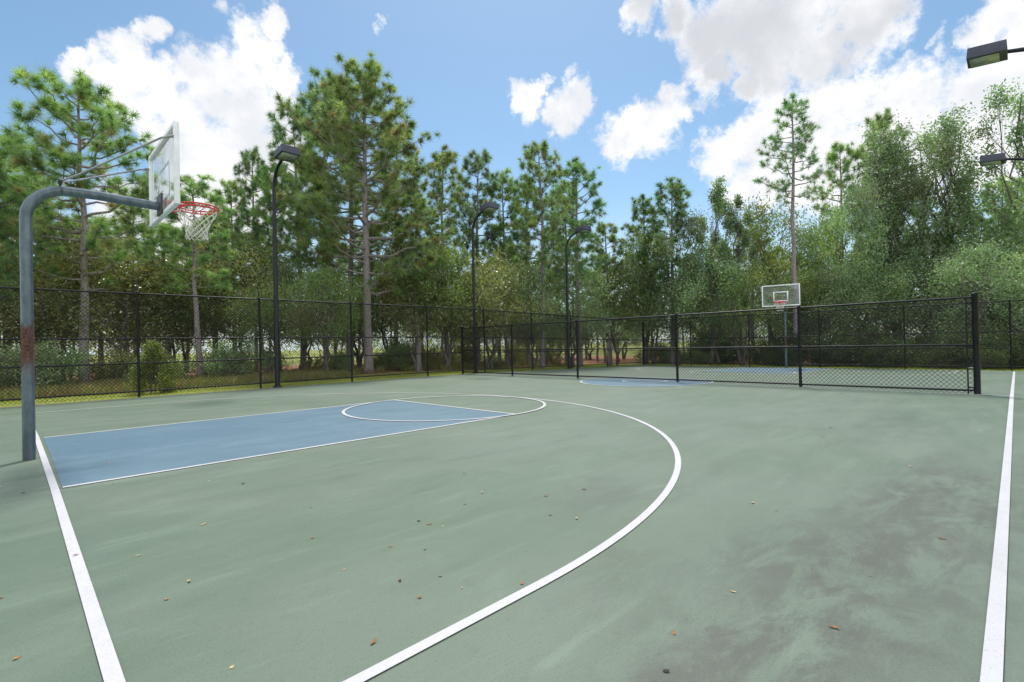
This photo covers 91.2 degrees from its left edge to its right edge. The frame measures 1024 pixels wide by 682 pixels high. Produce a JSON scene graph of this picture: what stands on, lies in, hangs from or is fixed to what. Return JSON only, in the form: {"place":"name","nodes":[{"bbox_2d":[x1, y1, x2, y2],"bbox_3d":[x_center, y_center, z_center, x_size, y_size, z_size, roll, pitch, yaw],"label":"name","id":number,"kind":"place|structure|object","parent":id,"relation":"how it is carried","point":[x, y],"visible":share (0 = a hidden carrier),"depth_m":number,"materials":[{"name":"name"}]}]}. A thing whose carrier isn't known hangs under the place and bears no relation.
{"place":"outdoors","nodes":[
{"label":"outdoors","id":0,"kind":"place"},
{"bbox_2d":[0,368,358,401],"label":"wild grass","id":1,"kind":"structure","parent":0,"point":[286,375],"depth_m":16.66,"materials":[{"name":"green plant"}]},
{"bbox_2d":[292,360,575,374],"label":"wild grass","id":2,"kind":"structure","parent":0,"point":[382,368],"depth_m":26.02,"materials":[{"name":"green plant"}]},
{"bbox_2d":[0,336,1021,407],"bbox_3d":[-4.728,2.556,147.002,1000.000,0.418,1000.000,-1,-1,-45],"label":"ground","id":3,"kind":"structure","parent":0,"point":[295,362],"depth_m":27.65,"materials":[{"name":"green plant"}]},
{"bbox_2d":[0,161,35,302],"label":"pine tree","id":4,"kind":"object","parent":3,"relation":"on","point":[5,271],"visible":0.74,"depth_m":15.94,"materials":[{"name":"green plant"}]},
{"bbox_2d":[0,155,58,314],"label":"pine tree","id":5,"kind":"object","parent":3,"relation":"on","point":[14,179],"visible":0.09,"depth_m":18.30,"materials":[{"name":"green plant"}]},
{"bbox_2d":[0,333,78,388],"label":"bush","id":6,"kind":"object","parent":3,"relation":"on","point":[37,362],"visible":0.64,"depth_m":15.51,"materials":[{"name":"green plant"}]},
{"bbox_2d":[0,130,92,378],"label":"pine tree","id":7,"kind":"object","parent":3,"relation":"on","point":[49,184],"visible":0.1,"depth_m":20.57,"materials":[{"name":"green plant"}]},
{"bbox_2d":[7,334,95,385],"bbox_3d":[-15.288,0.788,16.733,2.062,2.082,2.608,-1,0,17],"label":"bush","id":8,"kind":"object","parent":3,"relation":"on","point":[69,362],"visible":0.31,"depth_m":16.79,"materials":[{"name":"green plant"}]},
{"bbox_2d":[0,246,148,381],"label":"leafy tree","id":9,"kind":"object","parent":3,"relation":"on","point":[68,311],"visible":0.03,"depth_m":20.14,"materials":[{"name":"green plant"}]},
{"bbox_2d":[0,216,168,380],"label":"leafy tree","id":10,"kind":"object","parent":3,"relation":"on","point":[59,281],"visible":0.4,"depth_m":18.25,"materials":[{"name":"green plant"}]},
{"bbox_2d":[0,60,182,382],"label":"pine tree","id":11,"kind":"object","parent":3,"relation":"on","point":[110,122],"visible":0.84,"depth_m":17.44,"materials":[{"name":"green plant"}]},
{"bbox_2d":[70,345,136,381],"bbox_3d":[-14.841,0.914,18.913,3.031,1.801,2.396,-1,0,-9],"label":"bush","id":12,"kind":"object","parent":3,"relation":"on","point":[113,361],"visible":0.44,"depth_m":18.51,"materials":[{"name":"green plant"}]},
{"bbox_2d":[15,218,198,378],"bbox_3d":[-16.274,-1.423,20.400,6.533,6.639,6.362,-1,0,29],"label":"leafy tree","id":13,"kind":"object","parent":3,"relation":"on","point":[130,288],"visible":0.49,"depth_m":19.60,"materials":[{"name":"green plant"}]},
{"bbox_2d":[90,195,167,354],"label":"pine tree","id":14,"kind":"object","parent":3,"relation":"on","point":[123,208],"visible":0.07,"depth_m":24.74,"materials":[{"name":"green plant"}]},
{"bbox_2d":[124,339,183,393],"bbox_3d":[-10.433,0.789,14.602,1.595,1.797,1.095,-1,0,-17],"label":"bush","id":15,"kind":"object","parent":3,"relation":"on","point":[151,371],"visible":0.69,"depth_m":14.52,"materials":[{"name":"green plant"}]},
{"bbox_2d":[96,248,215,368],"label":"leafy tree","id":16,"kind":"object","parent":3,"relation":"on","point":[171,332],"visible":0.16,"depth_m":21.44,"materials":[{"name":"green plant"}]},
{"bbox_2d":[123,219,211,364],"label":"pine tree","id":17,"kind":"object","parent":3,"relation":"on","point":[145,235],"visible":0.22,"depth_m":21.76,"materials":[{"name":"green plant"}]},
{"bbox_2d":[139,172,240,375],"bbox_3d":[-12.773,-2.571,20.150,3.426,8.598,3.539,-1,0,24],"label":"pine tree","id":18,"kind":"object","parent":3,"relation":"on","point":[199,187],"visible":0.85,"depth_m":19.92,"materials":[{"name":"green plant"}]},
{"bbox_2d":[159,263,251,365],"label":"leafy tree","id":19,"kind":"object","parent":3,"relation":"on","point":[201,309],"visible":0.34,"depth_m":22.02,"materials":[{"name":"green plant"}]},
{"bbox_2d":[176,212,247,373],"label":"pine tree","id":20,"kind":"object","parent":3,"relation":"on","point":[224,225],"visible":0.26,"depth_m":23.87,"materials":[{"name":"green plant"}]},
{"bbox_2d":[169,228,293,372],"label":"leafy tree","id":21,"kind":"object","parent":3,"relation":"on","point":[257,263],"visible":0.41,"depth_m":22.57,"materials":[{"name":"green plant"}]},
{"bbox_2d":[208,177,262,364],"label":"pine tree","id":22,"kind":"object","parent":3,"relation":"on","point":[229,187],"visible":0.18,"depth_m":27.86,"materials":[{"name":"green plant"}]},
{"bbox_2d":[199,339,274,376],"bbox_3d":[-10.721,0.805,19.852,2.850,1.884,2.474,-1,0,-18],"label":"bush","id":23,"kind":"object","parent":3,"relation":"on","point":[229,355],"visible":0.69,"depth_m":19.62,"materials":[{"name":"green plant"}]},
{"bbox_2d":[217,144,284,372],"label":"pine tree","id":24,"kind":"object","parent":3,"relation":"on","point":[249,190],"visible":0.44,"depth_m":26.52,"materials":[{"name":"green plant"}]},
{"bbox_2d":[216,270,312,372],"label":"leafy tree","id":25,"kind":"object","parent":3,"relation":"on","point":[270,303],"visible":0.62,"depth_m":20.84,"materials":[{"name":"green plant"}]},
{"bbox_2d":[230,155,310,370],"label":"pine tree","id":26,"kind":"object","parent":3,"relation":"on","point":[267,185],"visible":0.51,"depth_m":25.84,"materials":[{"name":"green plant"}]},
{"bbox_2d":[272,143,299,387],"bbox_3d":[-6.790,-2.050,14.889,0.539,7.089,1.509,-1,-1,-45],"label":"lamp post","id":27,"kind":"object","parent":3,"relation":"on","point":[285,152],"visible":0.94,"depth_m":15.27,"materials":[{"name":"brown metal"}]},
{"bbox_2d":[236,248,358,369],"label":"leafy tree","id":28,"kind":"object","parent":3,"relation":"on","point":[287,269],"visible":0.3,"depth_m":23.32,"materials":[{"name":"green plant"}]},
{"bbox_2d":[250,96,346,369],"bbox_3d":[-11.852,-5.869,28.031,5.008,15.422,4.416,-1,0,24],"label":"pine tree","id":29,"kind":"object","parent":3,"relation":"on","point":[279,137],"visible":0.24,"depth_m":27.44,"materials":[{"name":"green plant"}]},
{"bbox_2d":[1,365,636,407],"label":"court slab","id":30,"kind":"structure","parent":3,"relation":"on","point":[236,390],"depth_m":13.91,"materials":[{"name":"concrete"}]},
{"bbox_2d":[0,365,1023,681],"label":"court surface","id":31,"kind":"object","parent":30,"relation":"on","point":[794,517],"visible":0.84,"depth_m":2.95,"materials":[{"name":"green paint"}]},
{"bbox_2d":[36,431,125,681],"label":"base line","id":32,"kind":"object","parent":31,"relation":"on","point":[110,667],"visible":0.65,"depth_m":2.38,"materials":[{"name":"white paint"}]},
{"bbox_2d":[19,120,217,460],"bbox_3d":[-4.637,-0.599,6.208,1.528,3.890,1.475,-1,0,-4],"label":"basketball hoop","id":33,"kind":"object","parent":31,"relation":"on","point":[164,207],"visible":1,"depth_m":5.57,"materials":[{"name":"metal"}]},
{"bbox_2d":[44,400,510,486],"bbox_3d":[-3.183,1.261,7.526,5.500,0.001,3.600,-1,-1,-45],"label":"painted key","id":34,"kind":"object","parent":31,"relation":"on","point":[87,457],"visible":0.98,"depth_m":6.64,"materials":[{"name":"blue paint"}]},
{"bbox_2d":[63,414,515,487],"bbox_3d":[-1.901,1.221,6.222,5.480,0.001,0.053,-1,-1,-45],"label":"key line","id":35,"kind":"object","parent":31,"relation":"on","point":[262,454],"visible":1,"depth_m":5.36,"materials":[{"name":"white paint"}]},
{"bbox_2d":[38,393,680,681],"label":"three point line","id":36,"kind":"object","parent":31,"relation":"on","point":[381,666],"visible":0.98,"depth_m":2.32,"materials":[{"name":"white paint"}]},
{"bbox_2d":[582,378,709,385],"bbox_3d":[3.835,1.175,14.508,3.600,0.034,3.600,-1,-1,-45],"label":"circle paint","id":37,"kind":"object","parent":31,"relation":"on","point":[617,382],"visible":0.72,"depth_m":14.04,"materials":[{"name":"paint"}]},
{"bbox_2d":[461,292,980,393],"bbox_3d":[3.430,0.251,15.085,0.116,2.050,15.589,-1,-1,-45],"label":"divider fence","id":38,"kind":"object","parent":31,"relation":"on","point":[975,333],"visible":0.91,"depth_m":12.02,"materials":[{"name":"black metal"}]},
{"bbox_2d":[707,367,824,372],"bbox_3d":[10.857,1.242,21.488,5.500,0.104,3.600,-1,-1,-45],"label":"painted key","id":39,"kind":"object","parent":31,"relation":"on","point":[788,370],"visible":0.88,"depth_m":21.31,"materials":[{"name":"blue paint"}]},
{"bbox_2d":[762,283,799,367],"bbox_3d":[12.244,-0.589,22.827,1.475,3.890,1.528,-1,0,-5],"label":"basketball hoop","id":40,"kind":"object","parent":31,"relation":"on","point":[781,303],"visible":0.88,"depth_m":22.73,"materials":[{"name":"clear plastic"}]},
{"bbox_2d":[980,372,1014,681],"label":"side line","id":41,"kind":"object","parent":31,"relation":"on","point":[992,659],"visible":1,"depth_m":2.29,"materials":[{"name":"white paint"}]},
{"bbox_2d":[0,280,643,405],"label":"chain link fence","id":42,"kind":"object","parent":3,"relation":"on","point":[259,337],"visible":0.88,"depth_m":14.90,"materials":[{"name":"black metal"}]},
{"bbox_2d":[279,263,374,371],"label":"leafy tree","id":43,"kind":"object","parent":3,"relation":"on","point":[326,273],"visible":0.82,"depth_m":21.66,"materials":[{"name":"green plant"}]},
{"bbox_2d":[292,65,361,354],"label":"pine tree","id":44,"kind":"object","parent":3,"relation":"on","point":[303,100],"visible":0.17,"depth_m":29.57,"materials":[{"name":"green plant"}]},
{"bbox_2d":[279,68,405,368],"bbox_3d":[-8.524,-6.178,26.160,6.601,15.790,6.892,-1,0,13],"label":"pine tree","id":45,"kind":"object","parent":3,"relation":"on","point":[302,179],"visible":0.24,"depth_m":25.63,"materials":[{"name":"green plant"}]},
{"bbox_2d":[321,279,388,369],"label":"leafy tree","id":46,"kind":"object","parent":3,"relation":"on","point":[362,344],"visible":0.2,"depth_m":26.74,"materials":[{"name":"green plant"}]},
{"bbox_2d":[273,50,457,373],"bbox_3d":[-6.729,-5.940,23.642,8.332,15.206,8.589,-1,-1,-39],"label":"pine tree","id":47,"kind":"object","parent":3,"relation":"on","point":[342,92],"visible":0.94,"depth_m":22.87,"materials":[{"name":"green plant"}]},
{"bbox_2d":[337,251,428,369],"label":"leafy tree","id":48,"kind":"object","parent":3,"relation":"on","point":[359,277],"visible":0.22,"depth_m":26.64,"materials":[{"name":"green plant"}]},
{"bbox_2d":[357,122,426,344],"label":"pine tree","id":49,"kind":"object","parent":3,"relation":"on","point":[399,176],"visible":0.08,"depth_m":32.74,"materials":[{"name":"green plant"}]},
{"bbox_2d":[372,190,451,370],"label":"pine tree","id":50,"kind":"object","parent":3,"relation":"on","point":[424,207],"visible":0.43,"depth_m":24.49,"materials":[{"name":"green plant"}]},
{"bbox_2d":[371,227,465,370],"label":"leafy tree","id":51,"kind":"object","parent":3,"relation":"on","point":[409,310],"visible":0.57,"depth_m":24.48,"materials":[{"name":"green plant"}]},
{"bbox_2d":[385,233,495,368],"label":"leafy tree","id":52,"kind":"object","parent":3,"relation":"on","point":[449,290],"visible":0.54,"depth_m":25.23,"materials":[{"name":"green plant"}]},
{"bbox_2d":[411,143,481,364],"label":"pine tree","id":53,"kind":"object","parent":3,"relation":"on","point":[437,183],"visible":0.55,"depth_m":27.89,"materials":[{"name":"green plant"}]},
{"bbox_2d":[445,147,509,364],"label":"pine tree","id":54,"kind":"object","parent":3,"relation":"on","point":[476,165],"visible":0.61,"depth_m":30.66,"materials":[{"name":"green plant"}]},
{"bbox_2d":[472,202,498,371],"bbox_3d":[-1.188,-2.109,21.026,0.539,7.089,1.509,-1,-1,-45],"label":"lamp post","id":55,"kind":"object","parent":3,"relation":"on","point":[488,207],"visible":0.89,"depth_m":21.40,"materials":[{"name":"brown metal"}]},
{"bbox_2d":[442,244,553,369],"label":"leafy tree","id":56,"kind":"object","parent":3,"relation":"on","point":[492,295],"visible":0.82,"depth_m":25.17,"materials":[{"name":"green plant"}]},
{"bbox_2d":[478,167,533,364],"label":"pine tree","id":57,"kind":"object","parent":3,"relation":"on","point":[510,189],"visible":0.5,"depth_m":30.84,"materials":[{"name":"green plant"}]},
{"bbox_2d":[1,284,1012,368],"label":"wood","id":58,"kind":"object","parent":3,"relation":"on","point":[290,354],"visible":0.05,"depth_m":51.97,"materials":[{"name":"green plant"}]},
{"bbox_2d":[497,173,558,366],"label":"pine tree","id":59,"kind":"object","parent":3,"relation":"on","point":[514,235],"visible":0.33,"depth_m":30.73,"materials":[{"name":"green plant"}]},
{"bbox_2d":[502,255,568,367],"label":"leafy tree","id":60,"kind":"object","parent":3,"relation":"on","point":[528,299],"visible":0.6,"depth_m":26.51,"materials":[{"name":"green plant"}]},
{"bbox_2d":[504,137,579,368],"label":"pine tree","id":61,"kind":"object","parent":3,"relation":"on","point":[561,198],"visible":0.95,"depth_m":26.68,"materials":[{"name":"green plant"}]},
{"bbox_2d":[537,178,591,364],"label":"pine tree","id":62,"kind":"object","parent":3,"relation":"on","point":[563,182],"visible":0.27,"depth_m":33.66,"materials":[{"name":"green plant"}]},
{"bbox_2d":[543,156,609,366],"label":"pine tree","id":63,"kind":"object","parent":3,"relation":"on","point":[575,164],"visible":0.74,"depth_m":29.20,"materials":[{"name":"green plant"}]},
{"bbox_2d":[529,257,625,366],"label":"leafy tree","id":64,"kind":"object","parent":3,"relation":"on","point":[573,295],"visible":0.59,"depth_m":28.09,"materials":[{"name":"green plant"}]},
{"bbox_2d":[565,225,590,368],"bbox_3d":[3.244,-2.066,24.910,0.539,7.089,1.509,-1,-1,-45],"label":"lamp post","id":65,"kind":"object","parent":3,"relation":"on","point":[582,229],"visible":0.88,"depth_m":25.29,"materials":[{"name":"brown metal"}]},
{"bbox_2d":[581,221,642,365],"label":"pine tree","id":66,"kind":"object","parent":3,"relation":"on","point":[602,231],"visible":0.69,"depth_m":31.37,"materials":[{"name":"green plant"}]},
{"bbox_2d":[574,248,656,364],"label":"leafy tree","id":67,"kind":"object","parent":3,"relation":"on","point":[621,307],"visible":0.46,"depth_m":31.27,"materials":[{"name":"green plant"}]},
{"bbox_2d":[612,216,674,363],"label":"leafy tree","id":68,"kind":"object","parent":3,"relation":"on","point":[632,250],"visible":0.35,"depth_m":31.67,"materials":[{"name":"green plant"}]},
{"bbox_2d":[620,193,670,357],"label":"pine tree","id":69,"kind":"object","parent":3,"relation":"on","point":[644,202],"visible":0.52,"depth_m":32.52,"materials":[{"name":"green plant"}]},
{"bbox_2d":[612,267,689,364],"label":"leafy tree","id":70,"kind":"object","parent":3,"relation":"on","point":[653,308],"visible":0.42,"depth_m":31.39,"materials":[{"name":"green plant"}]},
{"bbox_2d":[632,175,707,364],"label":"pine tree","id":71,"kind":"object","parent":3,"relation":"on","point":[676,192],"visible":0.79,"depth_m":30.57,"materials":[{"name":"green plant"}]},
{"bbox_2d":[622,198,727,363],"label":"leafy tree","id":72,"kind":"object","parent":3,"relation":"on","point":[688,233],"visible":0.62,"depth_m":29.83,"materials":[{"name":"green plant"}]},
{"bbox_2d":[667,238,760,365],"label":"leafy tree","id":73,"kind":"object","parent":3,"relation":"on","point":[715,308],"visible":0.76,"depth_m":28.88,"materials":[{"name":"green plant"}]},
{"bbox_2d":[692,175,737,364],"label":"leafy tree","id":74,"kind":"object","parent":3,"relation":"on","point":[719,201],"visible":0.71,"depth_m":29.84,"materials":[{"name":"green plant"}]},
{"bbox_2d":[719,194,764,360],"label":"leafy tree","id":75,"kind":"object","parent":3,"relation":"on","point":[740,228],"visible":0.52,"depth_m":29.84,"materials":[{"name":"green plant"}]},
{"bbox_2d":[684,258,800,365],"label":"leafy tree","id":76,"kind":"object","parent":3,"relation":"on","point":[754,283],"visible":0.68,"depth_m":28.44,"materials":[{"name":"green plant"}]},
{"bbox_2d":[719,186,830,342],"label":"leafy tree","id":77,"kind":"object","parent":3,"relation":"on","point":[777,270],"visible":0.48,"depth_m":31.31,"materials":[{"name":"green plant"}]},
{"bbox_2d":[751,262,831,335],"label":"leafy tree","id":78,"kind":"object","parent":3,"relation":"on","point":[803,276],"visible":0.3,"depth_m":30.17,"materials":[{"name":"green plant"}]},
{"bbox_2d":[751,92,836,365],"bbox_3d":[15.555,-6.192,28.047,4.217,15.484,4.658,-1,0,13],"label":"pine tree","id":79,"kind":"object","parent":3,"relation":"on","point":[800,149],"visible":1,"depth_m":27.95,"materials":[{"name":"green plant"}]},
{"bbox_2d":[794,329,856,366],"bbox_3d":[16.559,0.433,26.327,3.286,2.259,2.854,-1,0,18],"label":"bush","id":80,"kind":"object","parent":3,"relation":"on","point":[821,341],"visible":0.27,"depth_m":26.12,"materials":[{"name":"green plant"}]},
{"bbox_2d":[782,213,883,336],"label":"leafy tree","id":81,"kind":"object","parent":3,"relation":"on","point":[829,240],"visible":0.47,"depth_m":30.07,"materials":[{"name":"green plant"}]},
{"bbox_2d":[643,299,1023,370],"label":"chain link fence","id":82,"kind":"object","parent":3,"relation":"on","point":[1010,331],"visible":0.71,"depth_m":22.62,"materials":[{"name":"black metal"}]},
{"bbox_2d":[804,140,870,275],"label":"pine tree","id":83,"kind":"object","parent":3,"relation":"on","point":[833,156],"visible":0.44,"depth_m":34.90,"materials":[{"name":"green plant"}]},
{"bbox_2d":[791,259,885,341],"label":"leafy tree","id":84,"kind":"object","parent":3,"relation":"on","point":[839,290],"visible":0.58,"depth_m":28.42,"materials":[{"name":"green plant"}]},
{"bbox_2d":[789,163,899,361],"bbox_3d":[20.010,-4.277,30.454,5.692,12.070,5.086,-1,0,31],"label":"leafy tree","id":85,"kind":"object","parent":3,"relation":"on","point":[857,197],"visible":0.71,"depth_m":29.42,"materials":[{"name":"green plant"}]},
{"bbox_2d":[818,324,899,367],"bbox_3d":[17.320,0.345,25.075,3.429,2.376,2.831,-2,0,32],"label":"bush","id":86,"kind":"object","parent":3,"relation":"on","point":[862,339],"visible":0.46,"depth_m":24.63,"materials":[{"name":"green plant"}]},
{"bbox_2d":[820,257,930,338],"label":"leafy tree","id":87,"kind":"object","parent":3,"relation":"on","point":[893,285],"visible":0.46,"depth_m":28.25,"materials":[{"name":"green plant"}]},
{"bbox_2d":[844,106,919,275],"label":"pine tree","id":88,"kind":"object","parent":3,"relation":"on","point":[880,119],"visible":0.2,"depth_m":33.77,"materials":[{"name":"green plant"}]},
{"bbox_2d":[858,337,917,368],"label":"bush","id":89,"kind":"object","parent":3,"relation":"on","point":[878,359],"visible":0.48,"depth_m":23.40,"materials":[{"name":"green plant"}]},
{"bbox_2d":[833,112,974,339],"bbox_3d":[23.432,-6.391,31.262,7.194,15.852,6.161,-1,0,5],"label":"leafy tree","id":90,"kind":"object","parent":3,"relation":"on","point":[902,195],"visible":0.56,"depth_m":30.55,"materials":[{"name":"green plant"}]},
{"bbox_2d":[871,246,982,338],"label":"leafy tree","id":91,"kind":"object","parent":3,"relation":"on","point":[902,295],"visible":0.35,"depth_m":28.65,"materials":[{"name":"green plant"}]},
{"bbox_2d":[907,338,970,368],"bbox_3d":[18.837,0.633,22.148,2.600,1.505,2.055,-1,0,29],"label":"bush","id":92,"kind":"object","parent":3,"relation":"on","point":[934,356],"visible":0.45,"depth_m":21.95,"materials":[{"name":"green plant"}]},
{"bbox_2d":[869,99,1023,342],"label":"leafy tree","id":93,"kind":"object","parent":3,"relation":"on","point":[963,183],"visible":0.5,"depth_m":30.27,"materials":[{"name":"green plant"}]},
{"bbox_2d":[914,261,1013,339],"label":"leafy tree","id":94,"kind":"object","parent":3,"relation":"on","point":[954,295],"visible":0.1,"depth_m":28.02,"materials":[{"name":"green plant"}]},
{"bbox_2d":[905,233,1023,345],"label":"leafy tree","id":95,"kind":"object","parent":3,"relation":"on","point":[961,274],"visible":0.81,"depth_m":24.27,"materials":[{"name":"green plant"}]},
{"bbox_2d":[930,319,1013,368],"bbox_3d":[20.924,0.201,22.412,2.872,2.530,3.307,-1,0,19],"label":"bush","id":96,"kind":"object","parent":3,"relation":"on","point":[993,336],"visible":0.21,"depth_m":21.97,"materials":[{"name":"green plant"}]},
{"bbox_2d":[922,227,1023,330],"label":"leafy tree","id":97,"kind":"object","parent":3,"relation":"on","point":[955,252],"visible":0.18,"depth_m":26.70,"materials":[{"name":"green plant"}]},
{"bbox_2d":[942,77,1023,289],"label":"leafy tree","id":98,"kind":"object","parent":3,"relation":"on","point":[1019,136],"visible":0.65,"depth_m":27.79,"materials":[{"name":"green plant"}]},
{"bbox_2d":[954,343,1014,370],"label":"bush","id":99,"kind":"object","parent":3,"relation":"on","point":[993,359],"visible":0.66,"depth_m":20.62,"materials":[{"name":"green plant"}]},
{"bbox_2d":[955,174,1021,341],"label":"pine tree","id":100,"kind":"object","parent":3,"relation":"on","point":[999,181],"visible":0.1,"depth_m":34.98,"materials":[{"name":"green plant"}]},
{"bbox_2d":[966,39,1023,68],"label":"lamp post","id":101,"kind":"object","parent":3,"relation":"on","point":[988,53],"visible":1,"depth_m":10.06,"materials":[{"name":"brown metal"}]},
{"bbox_2d":[979,153,1023,166],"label":"lamp post","id":102,"kind":"object","parent":3,"relation":"on","point":[993,159],"visible":1,"depth_m":15.74,"materials":[{"name":"brown metal"}]},
{"bbox_2d":[0,0,1023,355],"label":"sky","id":103,"kind":"structure","parent":0,"point":[642,91],"materials":[{"name":"blue"}]},
{"bbox_2d":[620,363,1023,370],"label":"grass","id":104,"kind":"structure","parent":0,"point":[813,366],"depth_m":24.77,"materials":[{"name":"green plant"}]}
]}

